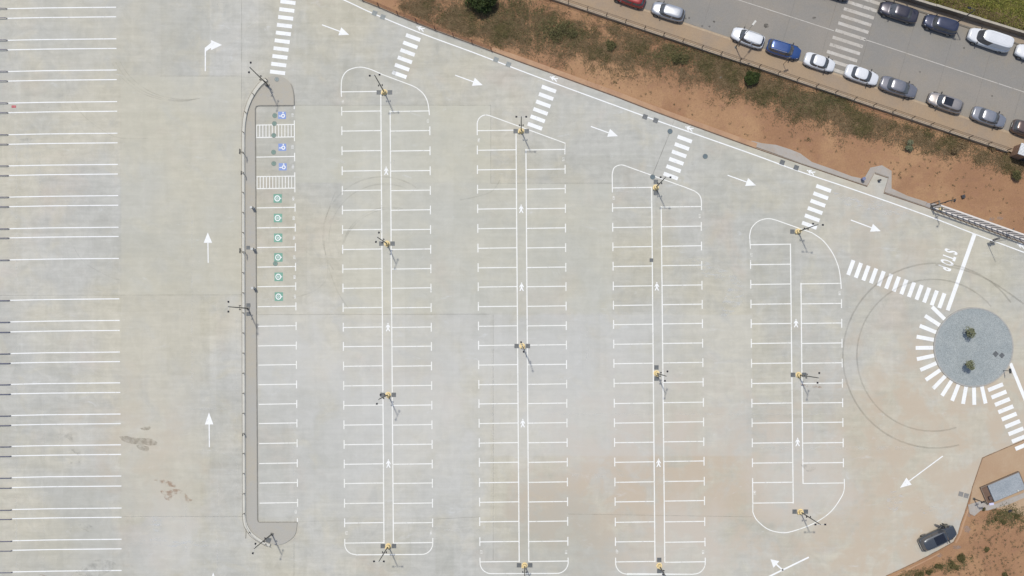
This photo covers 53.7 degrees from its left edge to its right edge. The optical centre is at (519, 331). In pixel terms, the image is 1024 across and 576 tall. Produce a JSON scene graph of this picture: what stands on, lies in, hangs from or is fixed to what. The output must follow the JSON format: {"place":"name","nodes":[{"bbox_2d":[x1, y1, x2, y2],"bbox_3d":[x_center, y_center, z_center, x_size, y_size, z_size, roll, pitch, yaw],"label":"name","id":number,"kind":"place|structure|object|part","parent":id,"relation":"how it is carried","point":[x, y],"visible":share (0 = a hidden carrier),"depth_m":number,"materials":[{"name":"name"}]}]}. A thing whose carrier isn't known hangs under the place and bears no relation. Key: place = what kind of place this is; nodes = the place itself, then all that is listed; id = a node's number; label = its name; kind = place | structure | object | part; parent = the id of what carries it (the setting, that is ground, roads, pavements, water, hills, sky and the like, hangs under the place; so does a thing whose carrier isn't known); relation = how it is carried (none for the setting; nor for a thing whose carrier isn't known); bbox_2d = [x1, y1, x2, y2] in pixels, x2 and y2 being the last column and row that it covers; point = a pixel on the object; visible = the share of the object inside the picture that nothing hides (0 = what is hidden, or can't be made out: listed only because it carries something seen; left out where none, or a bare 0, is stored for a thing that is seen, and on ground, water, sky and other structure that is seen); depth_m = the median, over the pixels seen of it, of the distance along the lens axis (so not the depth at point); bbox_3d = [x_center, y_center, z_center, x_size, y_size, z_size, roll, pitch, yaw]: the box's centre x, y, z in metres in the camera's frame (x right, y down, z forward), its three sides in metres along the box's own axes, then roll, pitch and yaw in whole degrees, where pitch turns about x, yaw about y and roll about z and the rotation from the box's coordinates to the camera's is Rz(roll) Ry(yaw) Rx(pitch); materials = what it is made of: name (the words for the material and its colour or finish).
{"place":"outdoors","nodes":[
{"label":"outdoors","id":0,"kind":"place"},
{"bbox_2d":[0,0,1023,575],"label":"car park","id":1,"kind":"structure","parent":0,"point":[574,438],"depth_m":126.50,"materials":[{"name":"concrete"}]},
{"bbox_2d":[242,79,270,546],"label":"wall","id":2,"kind":"structure","parent":1,"relation":"on","point":[260,84],"depth_m":126.20,"materials":[{"name":"concrete"}]},
{"bbox_2d":[241,78,266,545],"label":"handrail","id":3,"kind":"object","parent":2,"relation":"on","point":[243,272],"visible":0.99,"depth_m":125.39,"materials":[{"name":"metal"}]},
{"bbox_2d":[245,75,296,544],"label":"raised walkway","id":4,"kind":"structure","parent":1,"relation":"on","point":[280,92],"depth_m":126.37,"materials":[{"name":"grey concrete"}]},
{"bbox_2d":[227,301,248,312],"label":"lamp post","id":5,"kind":"object","parent":4,"relation":"on","point":[246,308],"visible":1,"depth_m":121.66,"materials":[{"name":"grey metal"}]},
{"bbox_2d":[248,62,268,85],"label":"lamp post","id":6,"kind":"object","parent":4,"relation":"on","point":[260,76],"visible":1,"depth_m":121.35,"materials":[{"name":"grey metal"}]},
{"bbox_2d":[252,533,272,553],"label":"lamp post","id":7,"kind":"object","parent":4,"relation":"on","point":[271,534],"visible":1,"depth_m":122.13,"materials":[{"name":"grey metal"}]},
{"bbox_2d":[369,74,386,94],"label":"lamp post","id":8,"kind":"object","parent":1,"relation":"on","point":[383,91],"visible":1,"depth_m":124.50,"materials":[{"name":"yellow paint"}]},
{"bbox_2d":[373,543,390,561],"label":"lamp post","id":9,"kind":"object","parent":1,"relation":"on","point":[388,546],"visible":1,"depth_m":123.15,"materials":[{"name":"yellow paint"}]},
{"bbox_2d":[375,231,389,246],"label":"lamp post","id":10,"kind":"object","parent":1,"relation":"on","point":[386,243],"visible":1,"depth_m":124.35,"materials":[{"name":"yellow paint"}]},
{"bbox_2d":[376,392,390,404],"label":"lamp post","id":11,"kind":"object","parent":1,"relation":"on","point":[387,394],"visible":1,"depth_m":125.25,"materials":[{"name":"yellow paint"}]},
{"bbox_2d":[365,0,491,49],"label":"wire fence","id":12,"kind":"object","parent":1,"relation":"on","point":[434,27],"visible":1,"depth_m":125.78,"materials":[{"name":"metal"}]},
{"bbox_2d":[515,116,526,133],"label":"lamp post","id":13,"kind":"object","parent":1,"relation":"on","point":[521,130],"visible":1,"depth_m":125.70,"materials":[{"name":"yellow paint"}]},
{"bbox_2d":[519,341,524,352],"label":"lamp post","id":14,"kind":"object","parent":1,"relation":"on","point":[521,345],"visible":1,"depth_m":125.70,"materials":[{"name":"yellow paint"}]},
{"bbox_2d":[522,562,526,575],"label":"lamp post","id":15,"kind":"object","parent":1,"relation":"on","point":[524,565],"visible":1,"depth_m":125.70,"materials":[{"name":"yellow paint"}]},
{"bbox_2d":[654,370,667,381],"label":"lamp post","id":16,"kind":"object","parent":1,"relation":"on","point":[656,372],"visible":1,"depth_m":125.33,"materials":[{"name":"yellow paint"}]},
{"bbox_2d":[656,563,665,575],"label":"lamp post","id":17,"kind":"object","parent":1,"relation":"on","point":[659,565],"visible":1,"depth_m":125.70,"materials":[{"name":"yellow paint"}]},
{"bbox_2d":[653,176,670,189],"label":"lamp post","id":18,"kind":"object","parent":1,"relation":"on","point":[655,187],"visible":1,"depth_m":124.34,"materials":[{"name":"yellow paint"}]},
{"bbox_2d":[796,372,819,383],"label":"lamp post","id":19,"kind":"object","parent":1,"relation":"on","point":[798,374],"visible":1,"depth_m":123.78,"materials":[{"name":"yellow paint"}]},
{"bbox_2d":[795,223,823,233],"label":"lamp post","id":20,"kind":"object","parent":1,"relation":"on","point":[798,231],"visible":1,"depth_m":123.79,"materials":[{"name":"yellow paint"}]},
{"bbox_2d":[797,509,825,524],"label":"lamp post","id":21,"kind":"object","parent":1,"relation":"on","point":[800,511],"visible":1,"depth_m":124.10,"materials":[{"name":"yellow paint"}]},
{"bbox_2d":[917,524,956,550],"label":"parked car","id":22,"kind":"object","parent":1,"relation":"on","point":[935,538],"visible":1,"depth_m":125.16,"materials":[{"name":"metal"}]},
{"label":"rear window","id":23,"kind":"part","parent":22,"relation":"part of","materials":[{"name":"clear glass"}]},
{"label":"side window","id":24,"kind":"part","parent":22,"relation":"part of","materials":[{"name":"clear glass"}]},
{"bbox_2d":[933,307,1013,386],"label":"roundabout","id":25,"kind":"object","parent":1,"relation":"on","point":[955,349],"visible":1,"depth_m":126.36,"materials":[{"name":"grey concrete"}]},
{"bbox_2d":[965,360,974,370],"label":"young tree","id":26,"kind":"object","parent":25,"relation":"on","point":[970,364],"visible":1,"depth_m":124.76,"materials":[{"name":"green plant"}]},
{"bbox_2d":[965,326,975,338],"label":"young tree","id":27,"kind":"object","parent":25,"relation":"on","point":[971,331],"visible":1,"depth_m":124.72,"materials":[{"name":"green plant"}]},
{"bbox_2d":[987,237,1016,243],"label":"camera mast","id":28,"kind":"object","parent":1,"relation":"on","point":[994,240],"visible":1,"depth_m":124.78,"materials":[{"name":"grey metal"}]},
{"bbox_2d":[364,0,1023,575],"bbox_3d":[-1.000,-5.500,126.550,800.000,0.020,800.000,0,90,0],"label":"ground","id":29,"kind":"structure","parent":0,"point":[922,178],"depth_m":126.56,"materials":[{"name":"brown soil"}]},
{"bbox_2d":[463,0,496,14],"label":"tree","id":30,"kind":"object","parent":29,"relation":"on","point":[481,5],"visible":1,"depth_m":124.64,"materials":[{"name":"green plant"}]},
{"bbox_2d":[542,22,577,42],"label":"shrub","id":31,"kind":"object","parent":29,"relation":"on","point":[557,31],"visible":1,"depth_m":126.03,"materials":[{"name":"green plant"}]},
{"bbox_2d":[606,39,616,50],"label":"shrub","id":32,"kind":"object","parent":29,"relation":"on","point":[612,45],"visible":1,"depth_m":126.12,"materials":[{"name":"green plant"}]},
{"bbox_2d":[491,47,756,147],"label":"kerb strip","id":33,"kind":"object","parent":29,"relation":"on","point":[631,99],"visible":1,"depth_m":126.44,"materials":[{"name":"beige concrete"}]},
{"bbox_2d":[438,0,868,116],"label":"green scrub","id":34,"kind":"object","parent":29,"relation":"on","point":[683,48],"visible":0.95,"depth_m":126.36,"materials":[{"name":"green plant"}]},
{"bbox_2d":[671,52,689,64],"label":"shrub","id":35,"kind":"object","parent":29,"relation":"on","point":[678,57],"visible":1,"depth_m":125.96,"materials":[{"name":"green plant"}]},
{"bbox_2d":[396,0,1023,181],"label":"dry scrub","id":36,"kind":"object","parent":29,"relation":"on","point":[487,30],"visible":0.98,"depth_m":126.45,"materials":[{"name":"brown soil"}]},
{"bbox_2d":[399,0,1023,575],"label":"weeds","id":37,"kind":"object","parent":29,"relation":"on","point":[971,520],"visible":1,"depth_m":126.48,"materials":[{"name":"green plant"}]},
{"bbox_2d":[744,71,760,85],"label":"shrub","id":38,"kind":"object","parent":29,"relation":"on","point":[751,78],"visible":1,"depth_m":125.49,"materials":[{"name":"green plant"}]},
{"bbox_2d":[553,0,1008,152],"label":"retaining wall","id":39,"kind":"structure","parent":29,"relation":"on","point":[787,77],"depth_m":126.06,"materials":[{"name":"concrete"}]},
{"bbox_2d":[560,0,1011,150],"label":"fence","id":40,"kind":"object","parent":39,"relation":"on","point":[788,74],"visible":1,"depth_m":125.39,"materials":[{"name":"metal"}]},
{"bbox_2d":[752,141,926,205],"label":"apron","id":41,"kind":"object","parent":29,"relation":"on","point":[801,158],"visible":1,"depth_m":126.45,"materials":[{"name":"grey concrete"}]},
{"bbox_2d":[905,139,913,150],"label":"shrub","id":42,"kind":"object","parent":29,"relation":"on","point":[909,147],"visible":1,"depth_m":125.86,"materials":[{"name":"green plant"}]},
{"bbox_2d":[914,571,923,575],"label":"shrub","id":43,"kind":"object","parent":29,"relation":"on","point":[919,574],"visible":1,"depth_m":126.25,"materials":[{"name":"green plant"}]},
{"bbox_2d":[898,551,973,575],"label":"green scrub","id":44,"kind":"object","parent":29,"relation":"on","point":[940,568],"visible":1,"depth_m":126.43,"materials":[{"name":"green plant"}]},
{"bbox_2d":[934,564,942,568],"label":"shrub","id":45,"kind":"object","parent":29,"relation":"on","point":[937,566],"visible":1,"depth_m":126.28,"materials":[{"name":"green plant"}]},
{"bbox_2d":[948,561,955,569],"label":"shrub","id":46,"kind":"object","parent":29,"relation":"on","point":[951,564],"visible":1,"depth_m":126.26,"materials":[{"name":"green plant"}]},
{"bbox_2d":[951,142,964,153],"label":"shrub","id":47,"kind":"object","parent":29,"relation":"on","point":[955,150],"visible":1,"depth_m":126.06,"materials":[{"name":"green plant"}]},
{"bbox_2d":[957,552,965,561],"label":"shrub","id":48,"kind":"object","parent":29,"relation":"on","point":[962,558],"visible":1,"depth_m":126.25,"materials":[{"name":"green plant"}]},
{"bbox_2d":[925,203,1023,241],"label":"gate apron","id":49,"kind":"object","parent":29,"relation":"on","point":[927,204],"visible":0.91,"depth_m":126.45,"materials":[{"name":"concrete"}]},
{"bbox_2d":[930,199,955,206],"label":"street lamp","id":50,"kind":"object","parent":49,"relation":"on","point":[944,202],"visible":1,"depth_m":121.92,"materials":[{"name":"grey metal"}]},
{"bbox_2d":[932,204,1023,239],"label":"sliding gate","id":51,"kind":"structure","parent":49,"relation":"on","point":[982,220],"depth_m":125.16,"materials":[{"name":"grey metal"}]},
{"bbox_2d":[982,502,1023,530],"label":"green scrub","id":52,"kind":"object","parent":29,"relation":"on","point":[1004,516],"visible":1,"depth_m":126.43,"materials":[{"name":"green plant"}]},
{"bbox_2d":[1009,143,1023,161],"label":"kiosk","id":53,"kind":"object","parent":29,"relation":"on","point":[1017,152],"visible":1,"depth_m":125.00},
{"bbox_2d":[1012,170,1021,180],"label":"shrub","id":54,"kind":"object","parent":29,"relation":"on","point":[1017,176],"visible":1,"depth_m":125.65,"materials":[{"name":"green plant"}]},
{"bbox_2d":[564,0,1023,151],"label":"pavement","id":55,"kind":"structure","parent":0,"point":[796,68],"depth_m":126.16,"materials":[{"name":"beige concrete"}]},
{"bbox_2d":[734,20,755,47],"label":"street lamp","id":56,"kind":"object","parent":55,"relation":"on","point":[754,22],"visible":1,"depth_m":121.48,"materials":[{"name":"grey metal"}]},
{"bbox_2d":[643,0,1023,131],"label":"road","id":57,"kind":"structure","parent":0,"point":[866,35],"depth_m":126.28,"materials":[{"name":"grey asphalt"}]},
{"bbox_2d":[614,0,645,9],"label":"parked car","id":58,"kind":"object","parent":57,"relation":"on","point":[637,4],"visible":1,"depth_m":125.24,"materials":[{"name":"red paint"}]},
{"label":"side window","id":59,"kind":"part","parent":58,"relation":"part of","materials":[{"name":"black glass"}]},
{"bbox_2d":[651,1,685,22],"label":"parked car","id":60,"kind":"object","parent":57,"relation":"on","point":[674,14],"visible":1,"depth_m":125.08,"materials":[{"name":"silver metal"}]},
{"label":"side window","id":61,"kind":"part","parent":60,"relation":"part of","materials":[{"name":"black glass"}]},
{"bbox_2d":[730,27,764,49],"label":"parked car","id":62,"kind":"object","parent":57,"relation":"on","point":[753,40],"visible":0.98,"depth_m":125.09,"materials":[{"name":"white paint"}]},
{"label":"side window","id":63,"kind":"part","parent":62,"relation":"part of","materials":[{"name":"black glass"}]},
{"bbox_2d":[765,39,800,60],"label":"parked car","id":64,"kind":"object","parent":57,"relation":"on","point":[780,48],"visible":0.98,"depth_m":125.04,"materials":[{"name":"blue paint"}]},
{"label":"rear window","id":65,"kind":"part","parent":64,"relation":"part of","materials":[{"name":"black glass"}]},
{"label":"side window","id":66,"kind":"part","parent":64,"relation":"part of","materials":[{"name":"black glass"}]},
{"bbox_2d":[802,52,835,73],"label":"parked car","id":67,"kind":"object","parent":57,"relation":"on","point":[819,62],"visible":1,"depth_m":125.26,"materials":[{"name":"white paint"}]},
{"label":"rear window","id":68,"kind":"part","parent":67,"relation":"part of","materials":[{"name":"black glass"}]},
{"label":"side window","id":69,"kind":"part","parent":67,"relation":"part of","materials":[{"name":"black glass"}]},
{"bbox_2d":[843,64,878,86],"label":"parked car","id":70,"kind":"object","parent":57,"relation":"on","point":[867,77],"visible":1,"depth_m":125.26,"materials":[{"name":"white paint"}]},
{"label":"rear window","id":71,"kind":"part","parent":70,"relation":"part of","materials":[{"name":"black glass"}]},
{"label":"side window","id":72,"kind":"part","parent":70,"relation":"part of","materials":[{"name":"black glass"}]},
{"bbox_2d":[878,76,917,99],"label":"parked car","id":73,"kind":"object","parent":57,"relation":"on","point":[898,87],"visible":1,"depth_m":125.26,"materials":[{"name":"grey paint"}]},
{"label":"rear window","id":74,"kind":"part","parent":73,"relation":"part of","materials":[{"name":"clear glass"}]},
{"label":"side window","id":75,"kind":"part","parent":73,"relation":"part of","materials":[{"name":"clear glass"}]},
{"bbox_2d":[878,0,918,23],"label":"parked car","id":76,"kind":"object","parent":57,"relation":"on","point":[901,13],"visible":1,"depth_m":125.26,"materials":[{"name":"grey paint"}]},
{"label":"side window","id":77,"kind":"part","parent":76,"relation":"part of","materials":[{"name":"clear glass"}]},
{"bbox_2d":[922,13,958,35],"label":"parked car","id":78,"kind":"object","parent":57,"relation":"on","point":[946,26],"visible":1,"depth_m":125.03,"materials":[{"name":"blue paint"}]},
{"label":"side window","id":79,"kind":"part","parent":78,"relation":"part of","materials":[{"name":"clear glass"}]},
{"bbox_2d":[926,92,963,114],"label":"parked car","id":80,"kind":"object","parent":57,"relation":"on","point":[949,104],"visible":1,"depth_m":125.13,"materials":[{"name":"silver metal"}]},
{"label":"side window","id":81,"kind":"part","parent":80,"relation":"part of","materials":[{"name":"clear glass"}]},
{"bbox_2d":[970,106,1005,128],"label":"parked car","id":82,"kind":"object","parent":57,"relation":"on","point":[991,118],"visible":1,"depth_m":125.26,"materials":[{"name":"grey paint"}]},
{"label":"rear window","id":83,"kind":"part","parent":82,"relation":"part of","materials":[{"name":"grey glass"}]},
{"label":"side window","id":84,"kind":"part","parent":82,"relation":"part of","materials":[{"name":"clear glass"}]},
{"bbox_2d":[966,27,1013,52],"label":"van","id":85,"kind":"object","parent":57,"relation":"on","point":[997,42],"visible":1,"depth_m":124.68,"materials":[{"name":"white paint"}]},
{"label":"side window","id":86,"kind":"part","parent":85,"relation":"part of","materials":[{"name":"black glass"}]},
{"bbox_2d":[1009,119,1023,136],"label":"parked car","id":87,"kind":"object","parent":57,"relation":"on","point":[1017,127],"visible":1,"depth_m":125.13,"materials":[{"name":"brown paint"}]},
{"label":"rear window","id":88,"kind":"part","parent":87,"relation":"part of","materials":[{"name":"black glass"}]},
{"bbox_2d":[1014,44,1023,59],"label":"parked car","id":89,"kind":"object","parent":57,"relation":"on","point":[1019,51],"visible":1,"depth_m":125.43,"materials":[{"name":"white paint"}]},
{"bbox_2d":[885,0,1023,44],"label":"pavement","id":90,"kind":"structure","parent":0,"point":[1018,40],"depth_m":126.16,"materials":[{"name":"grey concrete"}]},
{"bbox_2d":[904,0,1023,36],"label":"boundary wall","id":91,"kind":"structure","parent":90,"relation":"on","point":[969,17],"depth_m":125.29,"materials":[{"name":"grey concrete"}]},
{"bbox_2d":[958,7,974,21],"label":"street lamp","id":92,"kind":"object","parent":90,"relation":"on","point":[968,14],"visible":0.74,"depth_m":121.44,"materials":[{"name":"grey metal"}]},
{"bbox_2d":[968,493,1023,515],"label":"hut path","id":93,"kind":"structure","parent":0,"point":[975,508],"depth_m":126.47,"materials":[{"name":"grey concrete"}]},
{"bbox_2d":[970,441,1023,514],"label":"side yard","id":94,"kind":"structure","parent":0,"point":[1001,463],"depth_m":126.51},
{"bbox_2d":[973,498,993,504],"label":"street lamp","id":95,"kind":"object","parent":94,"relation":"on","point":[983,502],"visible":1,"depth_m":124.01,"materials":[{"name":"white metal"}]},
{"bbox_2d":[979,471,1023,504],"bbox_3d":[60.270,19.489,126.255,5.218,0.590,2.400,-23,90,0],"label":"hut","id":96,"kind":"object","parent":94,"relation":"on","point":[1002,488],"visible":0.97,"depth_m":126.10,"materials":[{"name":"grey metal"}]},
{"label":"grass field","id":97,"kind":"structure","parent":0,"visible":0},
{"bbox_2d":[925,0,1023,35],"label":"grass","id":98,"kind":"structure","parent":97,"relation":"on","point":[1006,6],"depth_m":125.73,"materials":[{"name":"green plant"}]},
{"bbox_2d":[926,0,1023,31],"bbox_3d":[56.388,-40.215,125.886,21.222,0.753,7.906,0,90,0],"label":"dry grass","id":99,"kind":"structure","parent":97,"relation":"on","point":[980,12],"depth_m":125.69,"materials":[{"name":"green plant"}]}
]}

